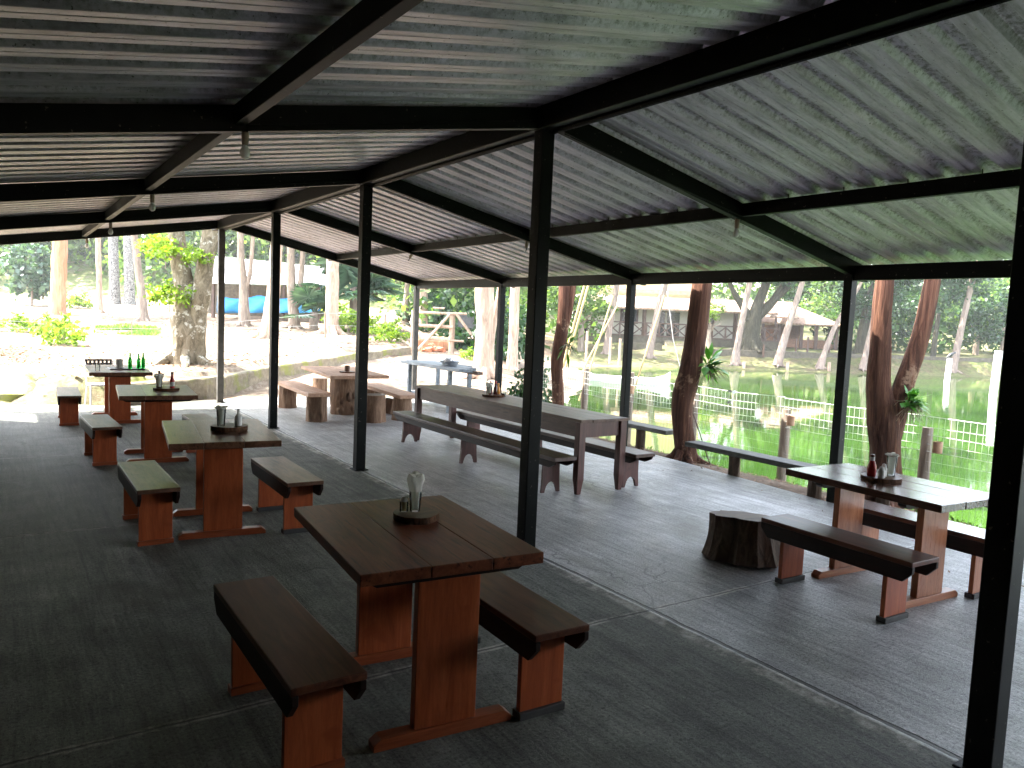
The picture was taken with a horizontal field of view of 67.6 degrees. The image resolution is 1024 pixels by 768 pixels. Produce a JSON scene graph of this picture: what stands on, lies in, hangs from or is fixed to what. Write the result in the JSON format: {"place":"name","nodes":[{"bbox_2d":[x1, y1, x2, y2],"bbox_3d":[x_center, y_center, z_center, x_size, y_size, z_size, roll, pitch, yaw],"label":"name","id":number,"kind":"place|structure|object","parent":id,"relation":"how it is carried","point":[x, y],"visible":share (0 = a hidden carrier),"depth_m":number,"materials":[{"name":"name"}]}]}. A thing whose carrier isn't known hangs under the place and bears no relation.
{"place":"outdoors","nodes":[
{"label":"outdoors","id":0,"kind":"place"},
{"bbox_2d":[0,242,1001,500],"bbox_3d":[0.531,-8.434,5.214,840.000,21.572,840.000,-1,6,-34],"label":"ground","id":1,"kind":"structure","parent":0,"point":[236,342],"depth_m":26.08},
{"bbox_2d":[0,312,45,333],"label":"bush","id":2,"kind":"object","parent":1,"relation":"on","point":[24,326],"visible":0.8,"depth_m":23.83,"materials":[{"name":"green plant"}]},
{"bbox_2d":[0,243,51,305],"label":"young tree","id":3,"kind":"object","parent":1,"relation":"on","point":[30,274],"visible":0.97,"depth_m":44.18,"materials":[{"name":"green plant"}]},
{"bbox_2d":[0,363,59,401],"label":"boulder","id":4,"kind":"object","parent":1,"relation":"on","point":[17,380],"visible":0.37,"depth_m":13.34,"materials":[{"name":"white stone"}]},
{"bbox_2d":[41,240,67,314],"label":"tree","id":5,"kind":"object","parent":1,"relation":"on","point":[58,283],"visible":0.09,"depth_m":35.55,"materials":[{"name":"beige plant"}]},
{"bbox_2d":[29,312,94,346],"bbox_3d":[-11.775,-1.372,19.940,1.619,1.043,1.453,6,6,39],"label":"bush","id":6,"kind":"object","parent":1,"relation":"on","point":[57,332],"visible":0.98,"depth_m":19.78,"materials":[{"name":"green plant"}]},
{"bbox_2d":[66,292,95,308],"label":"bush","id":7,"kind":"object","parent":1,"relation":"on","point":[73,300],"visible":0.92,"depth_m":43.75,"materials":[{"name":"green plant"}]},
{"bbox_2d":[95,238,106,312],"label":"tree","id":8,"kind":"object","parent":1,"relation":"on","point":[99,308],"visible":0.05,"depth_m":39.66,"materials":[{"name":"beige plant"}]},
{"bbox_2d":[108,236,121,303],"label":"royal palm","id":9,"kind":"object","parent":1,"relation":"on","point":[114,283],"visible":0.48,"depth_m":49.44,"materials":[{"name":"grey plant"}]},
{"bbox_2d":[95,322,161,334],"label":"yard grass","id":10,"kind":"structure","parent":1,"relation":"on","point":[150,329],"depth_m":26.93,"materials":[{"name":"green plant"}]},
{"bbox_2d":[123,235,136,304],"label":"royal palm","id":11,"kind":"object","parent":1,"relation":"on","point":[129,292],"visible":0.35,"depth_m":49.43,"materials":[{"name":"grey plant"}]},
{"bbox_2d":[131,235,149,320],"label":"tree","id":12,"kind":"object","parent":1,"relation":"on","point":[142,304],"visible":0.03,"depth_m":33.69,"materials":[{"name":"grey plant"}]},
{"bbox_2d":[154,229,217,367],"bbox_3d":[-6.804,-4.967,16.185,8.032,9.454,8.152,-1,6,-34],"label":"tree","id":13,"kind":"object","parent":1,"relation":"on","point":[188,337],"visible":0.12,"depth_m":16.73,"materials":[{"name":"brown plant"}]},
{"bbox_2d":[133,233,189,268],"bbox_3d":[-7.510,-2.948,16.497,1.170,0.915,1.276,-1,6,-34],"label":"creeper","id":14,"kind":"object","parent":13,"relation":"attached to","point":[162,242],"visible":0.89,"depth_m":16.31,"materials":[{"name":"green plant"}]},
{"bbox_2d":[143,278,196,311],"bbox_3d":[-7.427,-1.938,16.590,1.071,0.769,0.978,3,5,1],"label":"creeper","id":15,"kind":"object","parent":13,"relation":"attached to","point":[165,290],"visible":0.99,"depth_m":16.53,"materials":[{"name":"green plant"}]},
{"bbox_2d":[180,244,216,268],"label":"creeper","id":16,"kind":"object","parent":13,"relation":"attached to","point":[196,253],"visible":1,"depth_m":16.47,"materials":[{"name":"green plant"}]},
{"bbox_2d":[18,312,408,337],"bbox_3d":[-9.713,-1.892,25.485,13.400,1.351,0.655,0,6,-29],"label":"wire fence","id":17,"kind":"object","parent":1,"relation":"on","point":[131,328],"visible":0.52,"depth_m":25.91,"materials":[{"name":"grey metal"}]},
{"bbox_2d":[0,230,473,298],"bbox_3d":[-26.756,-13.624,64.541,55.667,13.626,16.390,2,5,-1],"label":"hill woods","id":18,"kind":"object","parent":1,"relation":"on","point":[147,264],"visible":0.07,"depth_m":62.30,"materials":[{"name":"green plant"}]},
{"bbox_2d":[236,232,254,326],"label":"tree","id":19,"kind":"object","parent":1,"relation":"on","point":[245,278],"visible":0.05,"depth_m":32.66,"materials":[{"name":"grey plant"}]},
{"bbox_2d":[208,256,325,322],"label":"shed","id":20,"kind":"structure","parent":1,"relation":"on","point":[260,272],"depth_m":42.05,"materials":[{"name":"metal"}]},
{"bbox_2d":[225,295,319,312],"bbox_3d":[-12.382,-4.062,39.035,5.458,1.102,0.247,2,5,0],"label":"tarpaulin","id":21,"kind":"object","parent":20,"relation":"attached to","point":[256,304],"visible":0.34,"depth_m":39.01,"materials":[{"name":"blue plastic"}]},
{"bbox_2d":[246,245,287,339],"bbox_3d":[-8.142,-6.926,25.676,8.249,11.189,9.429,3,5,2],"label":"tree","id":22,"kind":"object","parent":1,"relation":"on","point":[262,331],"visible":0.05,"depth_m":25.69,"materials":[{"name":"beige plant"}]},
{"bbox_2d":[131,347,410,405],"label":"wall","id":23,"kind":"structure","parent":1,"relation":"on","point":[205,386],"depth_m":17.05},
{"bbox_2d":[281,247,305,328],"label":"tree","id":24,"kind":"object","parent":1,"relation":"on","point":[291,282],"visible":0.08,"depth_m":32.66,"materials":[{"name":"grey plant"}]},
{"bbox_2d":[282,281,344,328],"bbox_3d":[-8.397,-3.369,32.749,2.251,2.214,3.309,3,5,11],"label":"fan palm","id":25,"kind":"object","parent":1,"relation":"on","point":[306,297],"visible":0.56,"depth_m":32.12,"materials":[{"name":"green plant"}]},
{"bbox_2d":[311,259,349,334],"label":"tree","id":26,"kind":"object","parent":1,"relation":"on","point":[332,294],"visible":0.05,"depth_m":29.64,"materials":[{"name":"beige plant"}]},
{"bbox_2d":[320,302,381,333],"bbox_3d":[-6.462,-2.572,30.906,2.621,1.490,2.405,4,5,16],"label":"bush","id":27,"kind":"object","parent":1,"relation":"on","point":[348,319],"visible":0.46,"depth_m":30.62,"materials":[{"name":"green plant"}]},
{"bbox_2d":[301,257,405,329],"bbox_3d":[-6.958,-4.377,33.963,4.548,4.124,5.157,4,5,14],"label":"fan palm","id":28,"kind":"object","parent":1,"relation":"on","point":[348,275],"visible":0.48,"depth_m":33.06,"materials":[{"name":"green plant"}]},
{"bbox_2d":[369,317,410,343],"bbox_3d":[-4.272,-1.854,26.902,1.716,1.043,1.802,0,5,-26],"label":"bush","id":29,"kind":"object","parent":1,"relation":"on","point":[391,330],"visible":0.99,"depth_m":26.76,"materials":[{"name":"green plant"}]},
{"bbox_2d":[394,285,475,331],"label":"bush","id":30,"kind":"object","parent":1,"relation":"on","point":[443,294],"visible":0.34,"depth_m":40.35,"materials":[{"name":"green plant"}]},
{"bbox_2d":[410,307,475,354],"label":"gate","id":31,"kind":"structure","parent":1,"relation":"on","point":[465,321],"depth_m":26.34,"materials":[{"name":"beige wood"}]},
{"bbox_2d":[426,289,519,349],"bbox_3d":[-1.590,-2.160,29.793,3.071,3.045,3.168,-1,6,-32],"label":"bush","id":32,"kind":"object","parent":1,"relation":"on","point":[461,335],"visible":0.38,"depth_m":29.50,"materials":[{"name":"green plant"}]},
{"bbox_2d":[457,287,511,382],"bbox_3d":[-0.304,-4.850,19.684,8.032,10.082,8.152,-1,6,-34],"label":"tree","id":33,"kind":"object","parent":1,"relation":"on","point":[484,307],"visible":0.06,"depth_m":20.27,"materials":[{"name":"beige plant"}]},
{"bbox_2d":[377,279,609,348],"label":"bank woods","id":34,"kind":"object","parent":1,"relation":"on","point":[522,297],"visible":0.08,"depth_m":43.50,"materials":[{"name":"green plant"}]},
{"bbox_2d":[467,287,526,363],"bbox_3d":[-0.272,-1.831,25.953,2.623,3.748,2.692,5,6,31],"label":"bush","id":35,"kind":"object","parent":1,"relation":"on","point":[522,335],"visible":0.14,"depth_m":25.45,"materials":[{"name":"green plant"}]},
{"bbox_2d":[0,311,1023,586],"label":"leaf litter","id":36,"kind":"object","parent":1,"relation":"on","point":[14,355],"visible":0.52,"depth_m":17.36,"materials":[{"name":"beige plant"}]},
{"bbox_2d":[505,287,519,372],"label":"tree","id":37,"kind":"object","parent":1,"relation":"on","point":[512,360],"visible":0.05,"depth_m":23.82,"materials":[{"name":"beige plant"}]},
{"bbox_2d":[506,356,551,402],"bbox_3d":[0.388,0.105,15.599,1.096,1.452,1.063,2,5,-7],"label":"broadleaf shrub","id":38,"kind":"object","parent":1,"relation":"on","point":[513,390],"visible":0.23,"depth_m":15.32,"materials":[{"name":"green plant"}]},
{"bbox_2d":[551,286,575,405],"bbox_3d":[2.014,-4.432,13.728,4.758,10.601,4.978,-1,6,-34],"label":"tree","id":39,"kind":"object","parent":1,"relation":"on","point":[566,296],"visible":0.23,"depth_m":13.50,"materials":[{"name":"red plant"}]},
{"bbox_2d":[546,285,618,350],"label":"leafy tree","id":40,"kind":"object","parent":1,"relation":"on","point":[603,309],"visible":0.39,"depth_m":43.64,"materials":[{"name":"green plant"}]},
{"bbox_2d":[601,285,618,354],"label":"tree","id":41,"kind":"object","parent":1,"relation":"on","point":[608,335],"visible":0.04,"depth_m":42.72,"materials":[{"name":"grey plant"}]},
{"bbox_2d":[628,420,672,449],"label":"edge bench","id":42,"kind":"object","parent":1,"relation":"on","point":[641,428],"visible":0.34,"depth_m":11.52,"materials":[{"name":"grey wood"}]},
{"bbox_2d":[642,284,667,358],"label":"tree","id":43,"kind":"object","parent":1,"relation":"on","point":[650,351],"visible":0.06,"depth_m":42.70,"materials":[{"name":"grey plant"}]},
{"bbox_2d":[568,284,778,349],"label":"house","id":44,"kind":"structure","parent":1,"relation":"on","point":[723,333],"depth_m":49.90,"materials":[{"name":"stone"}]},
{"bbox_2d":[665,283,715,465],"bbox_3d":[3.617,-4.121,10.892,5.190,10.748,4.999,3,5,9],"label":"tree","id":45,"kind":"object","parent":1,"relation":"on","point":[685,388],"visible":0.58,"depth_m":10.51,"materials":[{"name":"red plant"}]},
{"bbox_2d":[696,343,736,403],"bbox_3d":[2.738,-0.146,10.476,0.639,0.874,0.669,-1,6,-34],"label":"epiphyte","id":46,"kind":"object","parent":45,"relation":"attached to","point":[709,371],"visible":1,"depth_m":10.47,"materials":[{"name":"green plant"}]},
{"bbox_2d":[705,300,728,347],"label":"leafy tree","id":47,"kind":"object","parent":1,"relation":"on","point":[709,331],"visible":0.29,"depth_m":46.68,"materials":[{"name":"green plant"}]},
{"bbox_2d":[729,283,751,365],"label":"tree","id":48,"kind":"object","parent":1,"relation":"on","point":[735,359],"visible":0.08,"depth_m":43.22,"materials":[{"name":"grey plant"}]},
{"bbox_2d":[542,366,995,524],"bbox_3d":[3.742,0.868,10.301,0.153,1.521,12.246,-1,6,-34],"label":"fence","id":49,"kind":"object","parent":1,"relation":"on","point":[924,460],"visible":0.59,"depth_m":10.34,"materials":[{"name":"white metal"}]},
{"bbox_2d":[718,268,821,352],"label":"tree","id":50,"kind":"object","parent":1,"relation":"on","point":[759,310],"visible":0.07,"depth_m":45.96,"materials":[{"name":"grey plant"}]},
{"bbox_2d":[556,259,1007,335],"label":"bank woods","id":51,"kind":"object","parent":1,"relation":"on","point":[717,293],"depth_m":75.50,"materials":[{"name":"green plant"}]},
{"bbox_2d":[685,440,889,505],"bbox_3d":[3.182,1.106,8.938,0.270,0.431,2.920,-1,6,-34],"label":"edge bench","id":52,"kind":"object","parent":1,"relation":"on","point":[737,455],"visible":0.38,"depth_m":9.23,"materials":[{"name":"grey wood"}]},
{"bbox_2d":[772,282,804,367],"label":"tree","id":53,"kind":"object","parent":1,"relation":"on","point":[779,357],"visible":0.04,"depth_m":43.50,"materials":[{"name":"grey plant"}]},
{"bbox_2d":[760,301,839,349],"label":"shelter","id":54,"kind":"object","parent":1,"relation":"on","point":[803,318],"visible":0.47,"depth_m":50.39,"materials":[{"name":"ceramic"}]},
{"bbox_2d":[766,282,842,339],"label":"leafy tree","id":55,"kind":"object","parent":1,"relation":"on","point":[788,296],"visible":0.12,"depth_m":59.33,"materials":[{"name":"green plant"}]},
{"bbox_2d":[796,281,874,340],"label":"leafy tree","id":56,"kind":"object","parent":1,"relation":"on","point":[818,302],"visible":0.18,"depth_m":54.64,"materials":[{"name":"green plant"}]},
{"bbox_2d":[815,282,862,369],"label":"tree","id":57,"kind":"object","parent":1,"relation":"on","point":[821,362],"visible":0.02,"depth_m":43.98,"materials":[{"name":"grey plant"}]},
{"bbox_2d":[704,349,993,361],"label":"bank wall","id":58,"kind":"structure","parent":1,"relation":"on","point":[754,353],"depth_m":45.58,"materials":[{"name":"stone"}]},
{"bbox_2d":[858,320,870,371],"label":"tree","id":59,"kind":"object","parent":1,"relation":"on","point":[863,362],"visible":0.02,"depth_m":44.40,"materials":[{"name":"grey plant"}]},
{"bbox_2d":[821,263,923,353],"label":"tree","id":60,"kind":"object","parent":1,"relation":"on","point":[864,297],"visible":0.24,"depth_m":46.45,"materials":[{"name":"grey plant"}]},
{"bbox_2d":[864,263,940,508],"bbox_3d":[5.526,-3.861,9.245,5.164,10.692,4.629,-1,6,-34],"label":"tree","id":61,"kind":"object","parent":1,"relation":"on","point":[885,429],"visible":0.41,"depth_m":8.58,"materials":[{"name":"red plant"}]},
{"bbox_2d":[896,385,932,425],"bbox_3d":[4.462,0.278,8.486,0.488,0.525,0.465,2,5,-4],"label":"epiphyte","id":62,"kind":"object","parent":61,"relation":"attached to","point":[910,404],"visible":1,"depth_m":8.43,"materials":[{"name":"green plant"}]},
{"bbox_2d":[854,283,953,340],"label":"leafy tree","id":63,"kind":"object","parent":1,"relation":"on","point":[913,308],"visible":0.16,"depth_m":49.84,"materials":[{"name":"green plant"}]},
{"bbox_2d":[809,279,1003,354],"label":"bank woods","id":64,"kind":"object","parent":1,"relation":"on","point":[941,347],"visible":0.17,"depth_m":51.31,"materials":[{"name":"green plant"}]},
{"bbox_2d":[896,260,1005,356],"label":"tree","id":65,"kind":"object","parent":1,"relation":"on","point":[955,295],"visible":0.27,"depth_m":46.30,"materials":[{"name":"green plant"}]},
{"bbox_2d":[951,260,976,373],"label":"tree","id":66,"kind":"object","parent":1,"relation":"on","point":[959,336],"visible":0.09,"depth_m":45.68,"materials":[{"name":"plant"}]},
{"bbox_2d":[940,278,1009,354],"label":"leafy tree","id":67,"kind":"object","parent":1,"relation":"on","point":[975,349],"visible":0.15,"depth_m":51.48,"materials":[{"name":"green plant"}]},
{"bbox_2d":[942,281,1009,356],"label":"leafy tree","id":68,"kind":"object","parent":1,"relation":"on","point":[980,317],"visible":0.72,"depth_m":49.02,"materials":[{"name":"green plant"}]},
{"bbox_2d":[0,397,1023,767],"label":"concrete floor","id":69,"kind":"structure","parent":0,"point":[114,645],"depth_m":4.51,"materials":[{"name":"grey concrete"}]},
{"bbox_2d":[56,387,81,425],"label":"bench","id":70,"kind":"object","parent":69,"relation":"on","point":[69,400],"visible":1,"depth_m":11.06,"materials":[{"name":"brown wood"}]},
{"bbox_2d":[84,359,113,410],"bbox_3d":[-6.935,0.006,12.934,0.465,0.830,0.504,-2,6,-40],"label":"chair","id":71,"kind":"object","parent":69,"relation":"on","point":[111,361],"visible":0.51,"depth_m":12.95,"materials":[{"name":"white paint"}]},
{"bbox_2d":[80,414,122,465],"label":"bench","id":72,"kind":"object","parent":69,"relation":"on","point":[102,432],"visible":0.99,"depth_m":8.50,"materials":[{"name":"brown wood"}]},
{"bbox_2d":[84,365,152,423],"bbox_3d":[-6.108,0.153,11.824,0.830,0.791,1.506,-1,6,-32],"label":"trestle table","id":73,"kind":"object","parent":69,"relation":"on","point":[117,410],"visible":0.74,"depth_m":11.42,"materials":[{"name":"brown wood"}]},
{"bbox_2d":[117,460,180,546],"bbox_3d":[-2.933,0.946,6.135,0.295,0.455,1.160,-1,6,-34],"label":"bench","id":74,"kind":"object","parent":69,"relation":"on","point":[151,491],"visible":1,"depth_m":5.81,"materials":[{"name":"brown wood"}]},
{"bbox_2d":[116,385,197,462],"bbox_3d":[-4.271,0.462,9.150,0.810,0.789,1.280,0,6,-29],"label":"trestle table","id":75,"kind":"object","parent":69,"relation":"on","point":[156,408],"visible":0.86,"depth_m":8.73,"materials":[{"name":"brown wood"}]},
{"bbox_2d":[162,419,281,539],"bbox_3d":[-2.465,0.775,6.404,0.810,0.791,1.256,0,5,-27],"label":"trestle table","id":76,"kind":"object","parent":69,"relation":"on","point":[220,507],"visible":0.95,"depth_m":6.04,"materials":[{"name":"brown wood"}]},
{"bbox_2d":[211,423,247,432],"bbox_3d":[-2.358,0.365,6.370,0.291,0.042,0.273,-1,6,-34],"label":"wood slice","id":77,"kind":"object","parent":76,"relation":"on","point":[229,428],"visible":0.91,"depth_m":6.27,"materials":[{"name":"brown wood"}]},
{"bbox_2d":[251,456,323,534],"bbox_3d":[-1.955,0.951,6.572,0.295,0.455,1.140,-1,6,-33],"label":"bench","id":78,"kind":"object","parent":69,"relation":"on","point":[286,485],"visible":0.92,"depth_m":6.29,"materials":[{"name":"brown wood"}]},
{"bbox_2d":[213,576,366,767],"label":"bench","id":79,"kind":"object","parent":69,"relation":"on","point":[296,660],"visible":1,"depth_m":3.05,"materials":[{"name":"brown wood"}]},
{"bbox_2d":[278,381,330,421],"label":"log bench","id":80,"kind":"object","parent":69,"relation":"on","point":[316,404],"visible":0.98,"depth_m":12.62,"materials":[{"name":"brown wood"}]},
{"bbox_2d":[301,366,388,414],"bbox_3d":[-3.020,0.143,13.648,1.020,0.768,2.180,0,6,-28],"label":"log table","id":81,"kind":"object","parent":69,"relation":"on","point":[342,391],"visible":0.88,"depth_m":13.44,"materials":[{"name":"brown wood"}]},
{"bbox_2d":[366,393,385,422],"bbox_3d":[-2.316,0.403,12.807,0.421,0.455,0.419,6,6,37],"label":"log stool","id":82,"kind":"object","parent":69,"relation":"on","point":[376,407],"visible":0.65,"depth_m":12.62,"materials":[{"name":"brown wood"}]},
{"bbox_2d":[367,383,414,420],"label":"log bench","id":83,"kind":"object","parent":69,"relation":"on","point":[402,400],"visible":0.5,"depth_m":13.11,"materials":[{"name":"brown wood"}]},
{"bbox_2d":[294,495,543,752],"bbox_3d":[-0.516,1.088,3.733,0.840,0.790,1.144,0,6,-29],"label":"trestle table","id":84,"kind":"object","parent":69,"relation":"on","point":[381,556],"visible":0.88,"depth_m":3.35,"materials":[{"name":"brown wood"}]},
{"bbox_2d":[393,507,438,524],"bbox_3d":[-0.483,0.665,3.858,0.225,0.034,0.234,-1,6,-34],"label":"wood slice","id":85,"kind":"object","parent":84,"relation":"on","point":[424,516],"visible":0.92,"depth_m":3.79,"materials":[{"name":"brown wood"}]},
{"bbox_2d":[406,471,424,511],"bbox_3d":[-0.491,0.546,3.867,0.090,0.198,0.107,2,5,-1],"label":"napkin holder","id":86,"kind":"object","parent":85,"relation":"on","point":[415,480],"visible":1,"depth_m":3.85,"materials":[{"name":"white"}]},
{"bbox_2d":[400,360,482,413],"bbox_3d":[-1.368,0.037,15.186,0.740,0.860,2.520,-1,6,-34],"label":"serving table","id":87,"kind":"object","parent":69,"relation":"on","point":[459,368],"visible":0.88,"depth_m":14.97,"materials":[{"name":"grey paint"}]},
{"bbox_2d":[393,411,576,492],"bbox_3d":[-0.531,0.781,9.523,0.290,0.415,3.900,-1,6,-34],"label":"long bench","id":88,"kind":"object","parent":69,"relation":"on","point":[550,460],"visible":1,"depth_m":9.24,"materials":[{"name":"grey wood"}]},
{"bbox_2d":[0,0,1023,767],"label":"pavilion","id":89,"kind":"structure","parent":69,"relation":"on","point":[848,142],"depth_m":5.31,"materials":[{"name":"green paint"}]},
{"bbox_2d":[149,178,355,210],"bbox_3d":[-2.628,-1.975,7.935,2.082,0.584,0.087,-1,6,-34],"label":"light bulb","id":90,"kind":"object","parent":89,"relation":"hanging from","point":[152,207],"visible":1,"depth_m":7.60,"materials":[{"name":"green paint"}]},
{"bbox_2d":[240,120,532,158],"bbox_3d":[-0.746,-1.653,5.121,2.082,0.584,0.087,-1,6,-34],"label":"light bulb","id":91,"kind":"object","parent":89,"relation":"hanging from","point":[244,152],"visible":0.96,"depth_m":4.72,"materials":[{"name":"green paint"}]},
{"bbox_2d":[564,133,741,237],"bbox_3d":[1.240,-1.630,6.452,2.102,0.588,0.088,-1,6,-34],"label":"light bulb","id":92,"kind":"object","parent":89,"relation":"hanging from","point":[736,233],"visible":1,"depth_m":6.55,"materials":[{"name":"green paint"}]},
{"bbox_2d":[414,385,627,494],"bbox_3d":[-0.087,0.590,9.720,0.666,0.801,3.811,-1,6,-34],"label":"long table","id":93,"kind":"object","parent":69,"relation":"on","point":[580,425],"visible":0.91,"depth_m":8.54,"materials":[{"name":"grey wood"}]},
{"bbox_2d":[478,571,589,721],"bbox_3d":[-0.081,1.262,3.885,0.295,0.455,1.140,-1,6,-32],"label":"bench","id":94,"kind":"object","parent":69,"relation":"on","point":[534,630],"visible":0.56,"depth_m":3.54,"materials":[{"name":"brown wood"}]},
{"bbox_2d":[456,410,654,487],"bbox_3d":[0.359,0.784,9.973,0.290,0.410,3.900,-1,6,-34],"label":"long bench","id":95,"kind":"object","parent":69,"relation":"on","point":[633,456],"visible":0.59,"depth_m":9.24,"materials":[{"name":"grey wood"}]},
{"bbox_2d":[701,510,779,567],"bbox_3d":[1.846,1.225,6.043,0.661,0.394,0.656,5,6,28],"label":"tree stump stool","id":96,"kind":"object","parent":69,"relation":"on","point":[738,538],"visible":0.77,"depth_m":5.88,"materials":[{"name":"brown wood"}]},
{"bbox_2d":[761,514,938,623],"bbox_3d":[2.248,1.254,5.224,0.295,0.445,1.150,-1,6,-32],"label":"bench","id":97,"kind":"object","parent":69,"relation":"on","point":[896,566],"visible":1,"depth_m":5.04,"materials":[{"name":"brown wood"}]},
{"bbox_2d":[785,463,988,608],"bbox_3d":[2.696,1.084,5.531,0.740,0.770,1.224,0,6,-30],"label":"trestle table","id":98,"kind":"object","parent":69,"relation":"on","point":[935,503],"visible":0.73,"depth_m":5.28,"materials":[{"name":"brown wood"}]},
{"bbox_2d":[860,472,901,483],"bbox_3d":[2.673,0.681,5.536,0.276,0.030,0.264,-1,6,-34],"label":"wood slice","id":99,"kind":"object","parent":98,"relation":"on","point":[887,479],"visible":0.84,"depth_m":5.45,"materials":[{"name":"brown wood"}]},
{"bbox_2d":[885,452,899,476],"bbox_3d":[2.749,0.584,5.535,0.102,0.170,0.112,1,5,-18],"label":"napkin holder","id":100,"kind":"object","parent":99,"relation":"on","point":[892,457],"visible":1,"depth_m":5.52,"materials":[{"name":"white"}]},
{"bbox_2d":[861,500,985,599],"bbox_3d":[3.107,1.242,5.773,0.295,0.450,1.200,-1,6,-32],"label":"bench","id":101,"kind":"object","parent":69,"relation":"on","point":[961,537],"visible":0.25,"depth_m":5.68,"materials":[{"name":"brown wood"}]},
{"bbox_2d":[564,366,999,528],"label":"pond water","id":102,"kind":"structure","parent":0,"point":[968,399],"depth_m":20.33,"materials":[{"name":"green liquid"}]},
{"bbox_2d":[570,372,669,384],"bbox_3d":[4.211,-0.308,29.701,3.800,0.580,1.040,4,5,20],"label":"rowing boat","id":103,"kind":"object","parent":102,"relation":"on","point":[665,378],"visible":0.58,"depth_m":29.32,"materials":[{"name":"white paint"}]},
{"bbox_2d":[989,351,1002,397],"bbox_3d":[18.978,-0.111,30.029,0.353,2.399,0.275,2,5,0],"label":"white post","id":104,"kind":"object","parent":102,"relation":"in","point":[995,375],"visible":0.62,"depth_m":29.91,"materials":[{"name":"paint"}]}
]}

